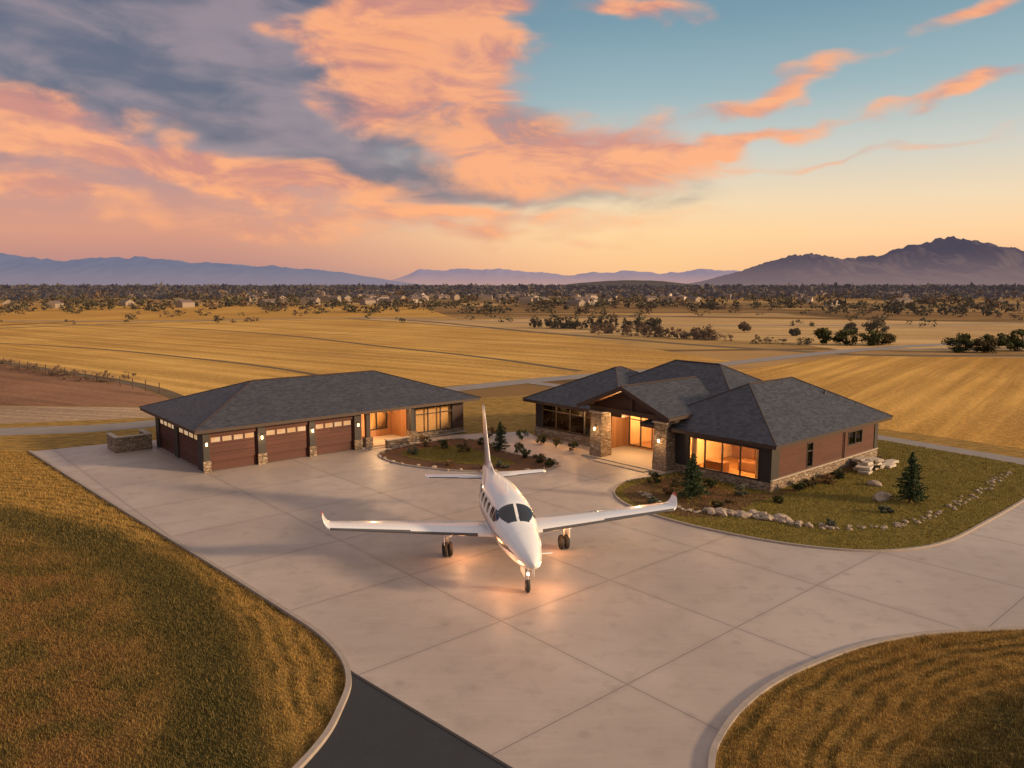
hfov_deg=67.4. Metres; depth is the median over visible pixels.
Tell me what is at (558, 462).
kerb
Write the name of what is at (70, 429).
road
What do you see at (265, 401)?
roof
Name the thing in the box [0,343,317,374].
dirt track
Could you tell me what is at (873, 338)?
tree
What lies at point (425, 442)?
shrub
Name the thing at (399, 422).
wall
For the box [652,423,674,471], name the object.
stone pillar
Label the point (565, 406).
fascia
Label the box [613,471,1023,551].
kerb
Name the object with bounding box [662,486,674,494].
shrub
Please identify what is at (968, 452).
road
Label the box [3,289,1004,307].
distant town
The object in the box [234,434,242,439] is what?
door window
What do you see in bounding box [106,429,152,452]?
stone garden wall
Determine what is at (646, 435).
room wall
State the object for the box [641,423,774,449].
fascia
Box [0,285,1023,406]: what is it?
ground
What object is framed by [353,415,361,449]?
pilaster
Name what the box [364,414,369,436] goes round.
porch post
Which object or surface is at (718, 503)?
shrub
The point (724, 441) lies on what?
front wall head
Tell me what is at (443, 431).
stone base
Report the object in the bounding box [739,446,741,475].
window mullion
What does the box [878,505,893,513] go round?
shrub
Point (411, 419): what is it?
porch post
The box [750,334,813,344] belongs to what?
hedge row
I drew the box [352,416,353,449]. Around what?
front wall
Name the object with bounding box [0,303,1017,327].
distant trees
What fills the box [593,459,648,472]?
porch step
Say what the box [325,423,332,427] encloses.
door window
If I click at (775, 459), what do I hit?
corner panel
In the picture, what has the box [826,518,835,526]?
shrub
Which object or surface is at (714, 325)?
dirt track
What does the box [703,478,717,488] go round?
shrub
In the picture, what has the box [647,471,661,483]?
shrub
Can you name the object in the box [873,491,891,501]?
boulder
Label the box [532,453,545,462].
shrub
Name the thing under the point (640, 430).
window mullion
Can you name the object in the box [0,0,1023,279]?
sky
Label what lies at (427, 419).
window mullion
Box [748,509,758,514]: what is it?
boulder
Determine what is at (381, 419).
room wall
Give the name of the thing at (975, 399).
field
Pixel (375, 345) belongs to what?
dirt track
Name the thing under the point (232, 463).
door panel
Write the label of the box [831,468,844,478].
shrub
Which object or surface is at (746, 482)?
stone base
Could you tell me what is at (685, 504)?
mulch bed
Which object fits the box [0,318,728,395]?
field
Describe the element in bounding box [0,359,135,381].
hedge row
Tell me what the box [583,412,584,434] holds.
window mullion
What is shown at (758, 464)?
window mullion
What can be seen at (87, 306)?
tree belt
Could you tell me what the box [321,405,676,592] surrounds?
propeller airplane
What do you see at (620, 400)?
gable wall
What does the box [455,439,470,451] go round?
shrub
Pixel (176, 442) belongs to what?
side wall
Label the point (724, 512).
rock border
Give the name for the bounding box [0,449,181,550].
lawn grass
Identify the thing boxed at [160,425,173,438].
door panel
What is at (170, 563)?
lawn grass
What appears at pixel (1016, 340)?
tree
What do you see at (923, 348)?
dirt track
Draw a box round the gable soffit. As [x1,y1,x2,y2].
[588,391,684,417]
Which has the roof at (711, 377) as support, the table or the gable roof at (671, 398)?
the gable roof at (671, 398)
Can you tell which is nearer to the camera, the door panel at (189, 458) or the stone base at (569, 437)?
the door panel at (189, 458)
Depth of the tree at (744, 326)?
204.39 m
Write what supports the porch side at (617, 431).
on the concrete apron
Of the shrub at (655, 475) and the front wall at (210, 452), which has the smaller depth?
the shrub at (655, 475)
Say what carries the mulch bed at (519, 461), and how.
on the concrete apron
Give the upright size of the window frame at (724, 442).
0.070 m
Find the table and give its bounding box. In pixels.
[706,458,728,471]
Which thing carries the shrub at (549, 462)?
on the mulch bed at (519, 461)
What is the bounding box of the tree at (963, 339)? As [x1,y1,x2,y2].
[941,333,974,352]
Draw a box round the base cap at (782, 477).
[770,448,877,481]
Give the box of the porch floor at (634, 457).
[581,446,701,473]
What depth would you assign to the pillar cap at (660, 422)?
51.06 m
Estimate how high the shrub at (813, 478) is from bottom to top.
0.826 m
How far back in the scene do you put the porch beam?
53.55 m
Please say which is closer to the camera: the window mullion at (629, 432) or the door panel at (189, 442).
the door panel at (189, 442)
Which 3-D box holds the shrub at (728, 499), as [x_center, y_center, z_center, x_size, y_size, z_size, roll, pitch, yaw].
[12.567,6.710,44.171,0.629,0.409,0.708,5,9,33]
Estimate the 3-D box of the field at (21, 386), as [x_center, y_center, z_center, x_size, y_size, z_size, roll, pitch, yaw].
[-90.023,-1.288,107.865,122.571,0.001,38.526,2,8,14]
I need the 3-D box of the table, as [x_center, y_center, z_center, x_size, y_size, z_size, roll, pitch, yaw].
[13.764,5.461,51.584,0.800,0.630,1.400,-6,10,-41]
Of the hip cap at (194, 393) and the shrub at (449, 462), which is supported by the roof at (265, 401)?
the hip cap at (194, 393)
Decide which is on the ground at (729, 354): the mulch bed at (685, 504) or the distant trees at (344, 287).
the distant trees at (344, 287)
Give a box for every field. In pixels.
[0,305,455,324]
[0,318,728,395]
[0,364,167,405]
[0,406,154,423]
[368,317,1023,352]
[737,355,1023,448]
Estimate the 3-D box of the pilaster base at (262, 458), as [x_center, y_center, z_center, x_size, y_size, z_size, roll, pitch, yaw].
[-17.464,5.258,53.822,0.640,0.800,0.057,-6,10,-40]
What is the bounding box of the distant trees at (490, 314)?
[15,303,1022,323]
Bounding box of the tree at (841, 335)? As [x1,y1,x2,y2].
[829,329,857,344]
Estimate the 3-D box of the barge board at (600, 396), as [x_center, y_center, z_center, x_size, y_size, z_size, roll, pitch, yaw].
[6.075,0.951,54.184,0.056,1.990,4.149,-6,10,-41]
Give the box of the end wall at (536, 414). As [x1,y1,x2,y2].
[536,403,537,426]
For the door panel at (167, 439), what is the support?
on the door panel at (167, 446)
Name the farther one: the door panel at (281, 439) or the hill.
the hill
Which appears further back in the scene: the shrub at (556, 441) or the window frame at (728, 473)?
the shrub at (556, 441)
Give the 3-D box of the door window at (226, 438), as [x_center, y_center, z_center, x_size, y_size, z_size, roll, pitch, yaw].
[-19.436,3.687,52.361,0.638,0.330,0.021,-6,10,-40]
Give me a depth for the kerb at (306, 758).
29.07 m
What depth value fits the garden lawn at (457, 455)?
56.07 m
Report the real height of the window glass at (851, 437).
0.980 m
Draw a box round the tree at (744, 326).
[737,322,751,331]
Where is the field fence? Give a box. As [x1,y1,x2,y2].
[1,358,159,392]
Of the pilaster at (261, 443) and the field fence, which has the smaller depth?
the pilaster at (261, 443)
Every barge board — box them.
[577,386,620,407]
[620,387,669,422]
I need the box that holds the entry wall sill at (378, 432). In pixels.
[370,428,387,436]
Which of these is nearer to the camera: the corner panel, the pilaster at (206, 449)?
the corner panel
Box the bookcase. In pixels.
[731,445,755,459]
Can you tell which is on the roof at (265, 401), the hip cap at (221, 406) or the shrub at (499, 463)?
the hip cap at (221, 406)
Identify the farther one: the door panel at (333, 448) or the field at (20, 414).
the field at (20, 414)
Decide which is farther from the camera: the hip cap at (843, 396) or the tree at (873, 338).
the tree at (873, 338)
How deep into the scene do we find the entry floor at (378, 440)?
61.92 m
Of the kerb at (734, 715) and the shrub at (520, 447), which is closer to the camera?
the kerb at (734, 715)
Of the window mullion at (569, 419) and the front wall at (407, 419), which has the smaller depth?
the window mullion at (569, 419)
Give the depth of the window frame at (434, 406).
63.76 m
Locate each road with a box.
[0,343,951,435]
[522,381,1023,464]
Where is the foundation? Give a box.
[161,431,466,469]
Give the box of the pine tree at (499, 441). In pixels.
[491,422,509,450]
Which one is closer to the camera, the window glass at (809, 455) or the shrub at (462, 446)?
the window glass at (809, 455)
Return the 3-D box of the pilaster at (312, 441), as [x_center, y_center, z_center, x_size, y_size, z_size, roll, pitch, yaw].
[-14.617,3.993,56.199,0.440,2.700,0.137,-6,10,-40]
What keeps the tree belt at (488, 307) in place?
on the ground at (729, 354)
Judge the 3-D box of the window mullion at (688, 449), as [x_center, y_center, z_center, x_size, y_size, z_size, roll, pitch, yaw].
[11.673,4.412,50.838,0.110,1.860,0.070,-6,10,-41]
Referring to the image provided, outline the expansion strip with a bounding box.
[351,671,512,767]
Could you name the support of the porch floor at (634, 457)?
on the concrete apron
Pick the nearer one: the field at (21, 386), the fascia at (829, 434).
the fascia at (829, 434)
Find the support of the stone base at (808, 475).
on the lawn at (514, 413)
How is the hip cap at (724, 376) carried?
attached to the roof at (711, 377)
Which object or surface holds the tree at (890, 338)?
on the field at (914, 334)
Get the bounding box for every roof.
[140,371,479,430]
[524,367,636,414]
[623,377,711,417]
[629,361,760,395]
[642,378,891,445]
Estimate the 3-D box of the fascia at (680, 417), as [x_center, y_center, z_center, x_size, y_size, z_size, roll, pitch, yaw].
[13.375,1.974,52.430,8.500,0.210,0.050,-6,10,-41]
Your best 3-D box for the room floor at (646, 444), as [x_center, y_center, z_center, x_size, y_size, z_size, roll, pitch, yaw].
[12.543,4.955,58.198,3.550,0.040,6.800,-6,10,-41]
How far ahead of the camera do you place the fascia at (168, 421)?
54.42 m
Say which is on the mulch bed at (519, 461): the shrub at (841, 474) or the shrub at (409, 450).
the shrub at (409, 450)
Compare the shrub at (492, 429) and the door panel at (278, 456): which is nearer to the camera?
the door panel at (278, 456)
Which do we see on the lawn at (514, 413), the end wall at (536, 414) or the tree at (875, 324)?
the end wall at (536, 414)
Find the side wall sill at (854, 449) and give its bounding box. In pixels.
[847,443,861,455]
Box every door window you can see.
[211,437,219,441]
[222,435,231,440]
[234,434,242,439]
[245,432,253,437]
[266,430,274,434]
[277,429,284,433]
[287,427,295,432]
[298,426,305,430]
[316,424,322,428]
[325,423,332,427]
[334,421,341,426]
[344,420,350,424]
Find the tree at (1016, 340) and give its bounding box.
[1002,329,1023,350]
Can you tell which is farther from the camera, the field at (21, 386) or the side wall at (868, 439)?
the field at (21, 386)
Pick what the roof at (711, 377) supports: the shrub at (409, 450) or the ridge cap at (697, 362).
the ridge cap at (697, 362)
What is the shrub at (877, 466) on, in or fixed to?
on the garden lawn at (858, 516)
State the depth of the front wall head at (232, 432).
52.43 m
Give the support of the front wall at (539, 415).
on the lawn at (514, 413)
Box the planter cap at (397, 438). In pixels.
[384,436,410,440]
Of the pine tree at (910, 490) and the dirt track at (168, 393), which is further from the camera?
the dirt track at (168, 393)
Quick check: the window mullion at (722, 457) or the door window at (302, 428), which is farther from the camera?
the door window at (302, 428)
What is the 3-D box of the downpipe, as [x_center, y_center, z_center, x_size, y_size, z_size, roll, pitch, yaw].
[22.631,4.000,52.237,0.080,2.100,0.066,-6,10,-41]
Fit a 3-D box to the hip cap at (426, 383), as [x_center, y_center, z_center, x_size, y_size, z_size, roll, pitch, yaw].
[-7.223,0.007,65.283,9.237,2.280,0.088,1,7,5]
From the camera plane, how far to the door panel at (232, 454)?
52.72 m
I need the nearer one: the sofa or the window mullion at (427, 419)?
the sofa
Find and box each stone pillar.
[589,412,611,456]
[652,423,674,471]
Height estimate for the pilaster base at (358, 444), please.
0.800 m
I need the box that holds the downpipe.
[843,432,845,457]
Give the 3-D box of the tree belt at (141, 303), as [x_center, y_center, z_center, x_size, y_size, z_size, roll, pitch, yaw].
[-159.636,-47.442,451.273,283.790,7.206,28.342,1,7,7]
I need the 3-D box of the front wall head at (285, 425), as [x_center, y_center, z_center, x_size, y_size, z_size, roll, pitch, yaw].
[-16.180,2.804,54.983,3.150,0.530,0.250,-6,10,-40]
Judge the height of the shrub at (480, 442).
1.025 m
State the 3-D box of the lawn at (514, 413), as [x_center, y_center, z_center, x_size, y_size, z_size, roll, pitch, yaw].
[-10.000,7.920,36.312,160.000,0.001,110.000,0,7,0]
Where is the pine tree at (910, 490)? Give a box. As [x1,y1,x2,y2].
[891,452,930,502]
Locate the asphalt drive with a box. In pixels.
[303,674,506,767]
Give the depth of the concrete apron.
31.40 m
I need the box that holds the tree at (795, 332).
[788,328,800,335]
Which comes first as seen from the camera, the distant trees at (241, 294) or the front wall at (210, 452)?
the front wall at (210, 452)
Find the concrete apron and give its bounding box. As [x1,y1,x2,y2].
[33,432,1023,767]
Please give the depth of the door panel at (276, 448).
55.14 m
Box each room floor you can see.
[634,441,650,447]
[698,456,754,477]
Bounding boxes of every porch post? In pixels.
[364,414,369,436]
[409,408,413,430]
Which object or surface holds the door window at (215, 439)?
on the door panel at (229, 446)
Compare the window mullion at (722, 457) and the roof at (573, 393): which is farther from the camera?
the roof at (573, 393)
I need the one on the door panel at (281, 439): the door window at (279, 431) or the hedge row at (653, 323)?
the door window at (279, 431)
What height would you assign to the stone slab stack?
0.618 m
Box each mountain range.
[0,253,422,285]
[392,268,739,284]
[688,236,1023,285]
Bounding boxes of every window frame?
[415,404,452,409]
[417,427,452,432]
[542,426,589,436]
[688,436,759,449]
[688,465,758,480]
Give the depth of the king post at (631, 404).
53.38 m
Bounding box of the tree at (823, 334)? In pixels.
[813,327,831,343]
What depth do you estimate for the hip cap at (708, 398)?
52.18 m
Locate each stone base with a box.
[417,427,463,437]
[535,426,589,446]
[675,463,770,491]
[770,449,876,491]
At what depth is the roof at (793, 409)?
50.57 m
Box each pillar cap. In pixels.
[589,410,609,413]
[652,420,673,424]
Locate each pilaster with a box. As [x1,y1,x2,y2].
[202,433,209,461]
[257,426,265,453]
[308,420,315,452]
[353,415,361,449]
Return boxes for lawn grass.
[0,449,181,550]
[0,543,345,767]
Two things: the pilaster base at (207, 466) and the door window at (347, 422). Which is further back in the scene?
the door window at (347, 422)
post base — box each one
[362,436,372,448]
[407,430,416,441]
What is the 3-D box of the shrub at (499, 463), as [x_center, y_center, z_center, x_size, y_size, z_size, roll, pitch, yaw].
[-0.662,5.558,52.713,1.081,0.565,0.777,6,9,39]
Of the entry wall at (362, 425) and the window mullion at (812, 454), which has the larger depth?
the entry wall at (362, 425)
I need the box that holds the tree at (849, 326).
[842,322,858,334]
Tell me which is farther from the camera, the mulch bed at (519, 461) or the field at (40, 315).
the field at (40, 315)
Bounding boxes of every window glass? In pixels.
[543,405,590,434]
[807,443,811,465]
[849,430,860,443]
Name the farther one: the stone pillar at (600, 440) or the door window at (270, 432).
the stone pillar at (600, 440)
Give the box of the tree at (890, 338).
[876,333,895,344]
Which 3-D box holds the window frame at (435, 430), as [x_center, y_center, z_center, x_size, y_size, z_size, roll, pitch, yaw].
[-6.479,3.853,64.049,3.800,0.070,0.110,-6,10,-40]
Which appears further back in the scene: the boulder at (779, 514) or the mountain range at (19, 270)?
the mountain range at (19, 270)
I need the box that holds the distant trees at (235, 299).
[0,291,1019,313]
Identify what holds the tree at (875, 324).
on the field at (914, 334)
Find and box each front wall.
[201,433,210,471]
[255,427,265,463]
[307,421,315,456]
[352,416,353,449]
[406,408,414,435]
[451,402,462,427]
[538,404,541,426]
[675,432,690,464]
[759,447,770,482]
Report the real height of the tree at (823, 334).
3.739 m
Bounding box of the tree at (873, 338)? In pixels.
[858,329,885,345]
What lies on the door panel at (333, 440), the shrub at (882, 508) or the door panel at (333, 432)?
the door panel at (333, 432)
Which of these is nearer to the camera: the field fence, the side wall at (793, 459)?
the side wall at (793, 459)
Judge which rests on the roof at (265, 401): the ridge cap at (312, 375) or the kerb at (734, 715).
the ridge cap at (312, 375)
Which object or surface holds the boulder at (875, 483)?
on the garden lawn at (858, 516)
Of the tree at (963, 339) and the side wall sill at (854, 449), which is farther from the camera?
the tree at (963, 339)
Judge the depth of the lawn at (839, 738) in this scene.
22.35 m
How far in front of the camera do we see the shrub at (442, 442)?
58.73 m
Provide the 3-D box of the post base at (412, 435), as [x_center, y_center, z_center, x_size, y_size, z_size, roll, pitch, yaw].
[-8.056,4.175,61.750,0.600,0.880,0.600,-6,10,-40]
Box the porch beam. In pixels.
[590,404,679,422]
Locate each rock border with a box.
[377,438,556,471]
[638,471,1010,529]
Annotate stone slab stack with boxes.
[851,456,898,474]
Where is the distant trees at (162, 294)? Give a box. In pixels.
[0,287,1023,300]
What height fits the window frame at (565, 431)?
0.070 m
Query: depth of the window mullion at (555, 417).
62.44 m
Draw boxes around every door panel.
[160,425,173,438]
[160,433,174,446]
[161,440,174,453]
[179,434,197,450]
[179,442,197,458]
[180,450,198,466]
[210,439,255,452]
[211,447,255,461]
[211,456,255,470]
[266,432,306,445]
[266,440,306,453]
[267,448,307,461]
[315,426,351,438]
[316,434,351,446]
[317,442,351,454]
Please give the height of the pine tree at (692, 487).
2.913 m
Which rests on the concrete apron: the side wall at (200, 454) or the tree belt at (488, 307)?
the side wall at (200, 454)
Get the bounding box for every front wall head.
[210,427,255,436]
[265,421,306,429]
[315,416,352,423]
[688,435,759,447]
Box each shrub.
[407,446,417,453]
[418,433,431,446]
[438,439,448,448]
[445,459,454,465]
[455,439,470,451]
[477,437,491,447]
[482,426,494,437]
[493,425,506,434]
[496,460,509,467]
[514,442,524,452]
[516,429,528,439]
[521,448,530,457]
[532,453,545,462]
[536,433,545,443]
[544,458,554,465]
[552,437,562,446]
[568,441,578,449]
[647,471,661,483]
[647,496,658,503]
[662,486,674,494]
[669,476,683,486]
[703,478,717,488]
[711,500,725,506]
[725,497,736,502]
[733,484,748,495]
[772,495,783,503]
[792,480,807,491]
[803,476,816,486]
[822,474,836,484]
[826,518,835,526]
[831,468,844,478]
[868,459,881,469]
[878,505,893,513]
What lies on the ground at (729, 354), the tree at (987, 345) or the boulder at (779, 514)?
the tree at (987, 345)
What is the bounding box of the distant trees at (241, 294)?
[4,287,1019,298]
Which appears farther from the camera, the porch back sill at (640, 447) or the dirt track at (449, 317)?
the dirt track at (449, 317)
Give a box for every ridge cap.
[253,370,373,380]
[621,376,695,386]
[675,359,719,364]
[750,376,792,383]
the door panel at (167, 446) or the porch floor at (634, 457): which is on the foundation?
the door panel at (167, 446)
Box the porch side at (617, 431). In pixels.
[611,416,624,447]
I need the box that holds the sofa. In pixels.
[737,459,754,472]
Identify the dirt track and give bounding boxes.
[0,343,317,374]
[2,314,793,320]
[4,361,183,398]
[9,319,1023,355]
[9,322,582,370]
[351,318,1023,325]
[834,347,1021,349]
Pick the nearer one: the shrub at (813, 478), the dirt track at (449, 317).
the shrub at (813, 478)
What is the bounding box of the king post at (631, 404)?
[630,398,632,410]
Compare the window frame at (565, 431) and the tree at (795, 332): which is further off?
the tree at (795, 332)
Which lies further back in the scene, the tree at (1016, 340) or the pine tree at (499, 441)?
the tree at (1016, 340)
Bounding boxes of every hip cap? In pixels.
[139,380,250,407]
[193,380,252,431]
[374,370,480,397]
[522,367,614,398]
[629,360,674,376]
[640,383,748,422]
[719,364,729,389]
[721,364,762,380]
[749,383,776,446]
[793,377,892,416]
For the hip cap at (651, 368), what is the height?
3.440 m
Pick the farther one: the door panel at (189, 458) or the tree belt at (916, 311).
the tree belt at (916, 311)
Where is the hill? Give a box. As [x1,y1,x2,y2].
[566,280,692,285]
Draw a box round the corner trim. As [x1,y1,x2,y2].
[873,423,878,447]
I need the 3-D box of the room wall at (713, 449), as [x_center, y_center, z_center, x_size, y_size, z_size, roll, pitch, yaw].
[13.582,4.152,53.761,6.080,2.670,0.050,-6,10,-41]
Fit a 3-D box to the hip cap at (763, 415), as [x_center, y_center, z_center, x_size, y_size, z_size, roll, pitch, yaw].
[15.780,1.821,48.513,0.087,2.869,7.305,1,7,4]
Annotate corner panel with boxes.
[770,449,779,479]
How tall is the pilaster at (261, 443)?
2.700 m
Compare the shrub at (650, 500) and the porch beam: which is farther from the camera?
the porch beam
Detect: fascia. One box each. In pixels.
[140,408,193,433]
[194,398,479,434]
[523,398,620,417]
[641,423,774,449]
[669,414,692,421]
[775,417,891,449]
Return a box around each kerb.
[28,450,351,767]
[377,438,560,471]
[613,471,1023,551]
[707,626,1023,767]
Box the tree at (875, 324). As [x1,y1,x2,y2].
[864,319,889,333]
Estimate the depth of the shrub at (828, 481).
48.30 m
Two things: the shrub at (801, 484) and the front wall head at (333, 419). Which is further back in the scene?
the front wall head at (333, 419)
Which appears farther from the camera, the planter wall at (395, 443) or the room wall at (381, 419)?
the room wall at (381, 419)
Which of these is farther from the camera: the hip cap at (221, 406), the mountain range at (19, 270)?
the mountain range at (19, 270)
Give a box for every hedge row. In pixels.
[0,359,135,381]
[529,312,661,330]
[589,321,732,340]
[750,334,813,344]
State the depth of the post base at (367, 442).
58.96 m
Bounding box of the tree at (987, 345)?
[971,338,999,352]
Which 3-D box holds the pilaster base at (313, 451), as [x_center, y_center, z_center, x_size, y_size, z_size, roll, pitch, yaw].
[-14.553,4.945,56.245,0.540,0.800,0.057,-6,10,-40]
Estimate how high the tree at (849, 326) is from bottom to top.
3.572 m
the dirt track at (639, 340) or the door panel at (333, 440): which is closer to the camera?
the door panel at (333, 440)
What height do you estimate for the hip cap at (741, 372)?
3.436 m
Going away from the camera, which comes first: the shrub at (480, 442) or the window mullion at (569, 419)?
the shrub at (480, 442)
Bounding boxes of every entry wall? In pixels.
[361,414,364,436]
[387,411,392,434]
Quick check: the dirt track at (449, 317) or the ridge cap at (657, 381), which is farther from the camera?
the dirt track at (449, 317)
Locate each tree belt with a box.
[0,301,140,309]
[14,297,479,306]
[265,302,601,313]
[589,298,1009,309]
[800,303,1001,315]
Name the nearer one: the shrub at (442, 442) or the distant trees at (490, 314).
the shrub at (442, 442)
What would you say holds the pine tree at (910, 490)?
on the garden lawn at (858, 516)
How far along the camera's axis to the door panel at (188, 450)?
54.09 m
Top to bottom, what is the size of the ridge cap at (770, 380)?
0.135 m
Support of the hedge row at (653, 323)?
on the field at (914, 334)
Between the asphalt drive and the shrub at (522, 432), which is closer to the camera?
the asphalt drive
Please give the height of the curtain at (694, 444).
2.100 m
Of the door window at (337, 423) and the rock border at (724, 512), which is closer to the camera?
the rock border at (724, 512)
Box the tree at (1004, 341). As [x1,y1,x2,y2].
[979,333,1014,348]
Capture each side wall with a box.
[155,417,160,447]
[173,425,179,457]
[197,434,202,470]
[779,442,806,476]
[812,431,848,466]
[861,424,874,451]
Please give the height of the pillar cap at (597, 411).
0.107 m
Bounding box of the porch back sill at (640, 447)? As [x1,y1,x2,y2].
[629,445,651,450]
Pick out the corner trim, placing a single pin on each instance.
(875, 435)
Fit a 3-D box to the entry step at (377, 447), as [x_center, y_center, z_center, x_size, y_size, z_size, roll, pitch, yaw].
[-9.483,4.811,60.017,3.700,0.060,0.497,-6,10,-40]
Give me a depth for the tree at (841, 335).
160.39 m
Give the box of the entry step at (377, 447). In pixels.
[369,442,411,449]
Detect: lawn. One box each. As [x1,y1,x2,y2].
[0,395,1023,767]
[402,446,513,464]
[615,440,1023,548]
[715,630,1023,767]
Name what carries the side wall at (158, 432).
on the concrete apron
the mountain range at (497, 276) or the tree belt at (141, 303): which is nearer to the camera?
the tree belt at (141, 303)
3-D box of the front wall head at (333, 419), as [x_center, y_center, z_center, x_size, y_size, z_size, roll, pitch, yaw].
[-13.345,2.500,57.341,3.050,0.530,0.250,-6,10,-40]
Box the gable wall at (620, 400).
[594,392,653,413]
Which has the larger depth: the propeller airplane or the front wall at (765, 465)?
the front wall at (765, 465)
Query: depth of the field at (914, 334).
217.59 m
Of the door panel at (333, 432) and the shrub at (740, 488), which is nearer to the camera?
the shrub at (740, 488)
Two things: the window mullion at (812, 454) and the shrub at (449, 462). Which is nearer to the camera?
the window mullion at (812, 454)
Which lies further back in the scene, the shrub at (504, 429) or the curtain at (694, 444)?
the shrub at (504, 429)
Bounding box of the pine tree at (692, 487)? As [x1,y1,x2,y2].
[675,453,710,499]
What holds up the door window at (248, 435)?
on the door panel at (229, 446)
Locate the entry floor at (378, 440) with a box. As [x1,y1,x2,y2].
[362,434,401,448]
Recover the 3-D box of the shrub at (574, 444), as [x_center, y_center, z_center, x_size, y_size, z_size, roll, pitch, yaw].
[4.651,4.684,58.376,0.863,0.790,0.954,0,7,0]
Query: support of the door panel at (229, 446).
on the door panel at (232, 454)
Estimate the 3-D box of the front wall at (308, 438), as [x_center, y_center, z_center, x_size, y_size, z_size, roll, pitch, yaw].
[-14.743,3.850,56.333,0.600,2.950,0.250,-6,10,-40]
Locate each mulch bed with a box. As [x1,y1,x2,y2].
[379,439,557,470]
[623,455,881,516]
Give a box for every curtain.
[691,438,697,461]
[755,449,758,478]
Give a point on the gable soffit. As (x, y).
(608, 396)
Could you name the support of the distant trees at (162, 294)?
on the ground at (729, 354)
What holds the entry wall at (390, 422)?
on the concrete apron
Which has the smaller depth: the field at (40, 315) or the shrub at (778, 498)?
the shrub at (778, 498)
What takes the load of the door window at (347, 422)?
on the door panel at (333, 432)
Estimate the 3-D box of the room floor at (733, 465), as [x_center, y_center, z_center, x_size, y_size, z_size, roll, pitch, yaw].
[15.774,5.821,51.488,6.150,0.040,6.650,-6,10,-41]
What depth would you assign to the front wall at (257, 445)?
53.68 m
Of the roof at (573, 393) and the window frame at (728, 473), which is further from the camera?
the roof at (573, 393)
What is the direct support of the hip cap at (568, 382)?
attached to the roof at (573, 393)
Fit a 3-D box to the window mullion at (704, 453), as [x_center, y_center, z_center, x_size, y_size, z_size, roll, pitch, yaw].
[12.530,4.539,49.859,0.110,1.860,0.070,-6,10,-41]
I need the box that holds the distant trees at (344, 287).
[0,282,1023,291]
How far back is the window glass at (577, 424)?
61.60 m
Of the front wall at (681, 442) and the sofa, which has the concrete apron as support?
the front wall at (681, 442)
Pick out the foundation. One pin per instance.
(341, 450)
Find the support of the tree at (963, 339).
on the ground at (729, 354)
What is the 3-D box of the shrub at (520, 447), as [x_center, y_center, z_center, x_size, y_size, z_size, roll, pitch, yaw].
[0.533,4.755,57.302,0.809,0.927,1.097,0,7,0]
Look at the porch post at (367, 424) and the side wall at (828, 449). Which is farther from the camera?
the porch post at (367, 424)
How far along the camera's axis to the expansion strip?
22.01 m
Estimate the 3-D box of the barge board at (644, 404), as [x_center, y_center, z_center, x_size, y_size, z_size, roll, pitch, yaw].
[8.799,1.352,51.077,0.056,1.990,4.149,-6,10,-41]
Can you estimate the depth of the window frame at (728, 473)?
48.52 m
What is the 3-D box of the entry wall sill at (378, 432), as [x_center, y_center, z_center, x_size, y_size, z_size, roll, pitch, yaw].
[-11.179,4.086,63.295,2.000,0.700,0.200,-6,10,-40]
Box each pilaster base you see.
[203,461,211,472]
[258,453,267,464]
[310,446,316,456]
[354,439,362,449]
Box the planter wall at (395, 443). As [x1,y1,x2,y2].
[385,438,409,447]
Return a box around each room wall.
[370,412,385,428]
[416,405,450,431]
[630,416,651,443]
[690,438,730,463]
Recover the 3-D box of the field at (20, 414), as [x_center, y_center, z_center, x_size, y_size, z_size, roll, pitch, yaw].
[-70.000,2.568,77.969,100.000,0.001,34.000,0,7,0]
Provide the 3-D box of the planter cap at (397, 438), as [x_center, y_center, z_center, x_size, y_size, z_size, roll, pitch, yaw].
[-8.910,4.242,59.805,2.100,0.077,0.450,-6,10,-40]
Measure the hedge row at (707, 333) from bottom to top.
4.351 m
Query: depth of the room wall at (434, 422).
64.24 m
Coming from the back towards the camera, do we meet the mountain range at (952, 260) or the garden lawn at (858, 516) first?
the mountain range at (952, 260)
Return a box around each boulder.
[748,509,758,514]
[773,513,787,516]
[866,480,881,486]
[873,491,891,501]
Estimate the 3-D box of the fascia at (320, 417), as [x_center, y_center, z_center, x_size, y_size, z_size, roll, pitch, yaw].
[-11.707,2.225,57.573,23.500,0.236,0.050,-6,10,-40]
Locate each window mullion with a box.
[427,408,428,430]
[555,407,556,428]
[569,409,570,431]
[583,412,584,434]
[628,417,629,443]
[640,418,641,445]
[687,437,689,461]
[704,440,705,467]
[721,443,723,471]
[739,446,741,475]
[758,450,759,479]
[811,443,813,464]

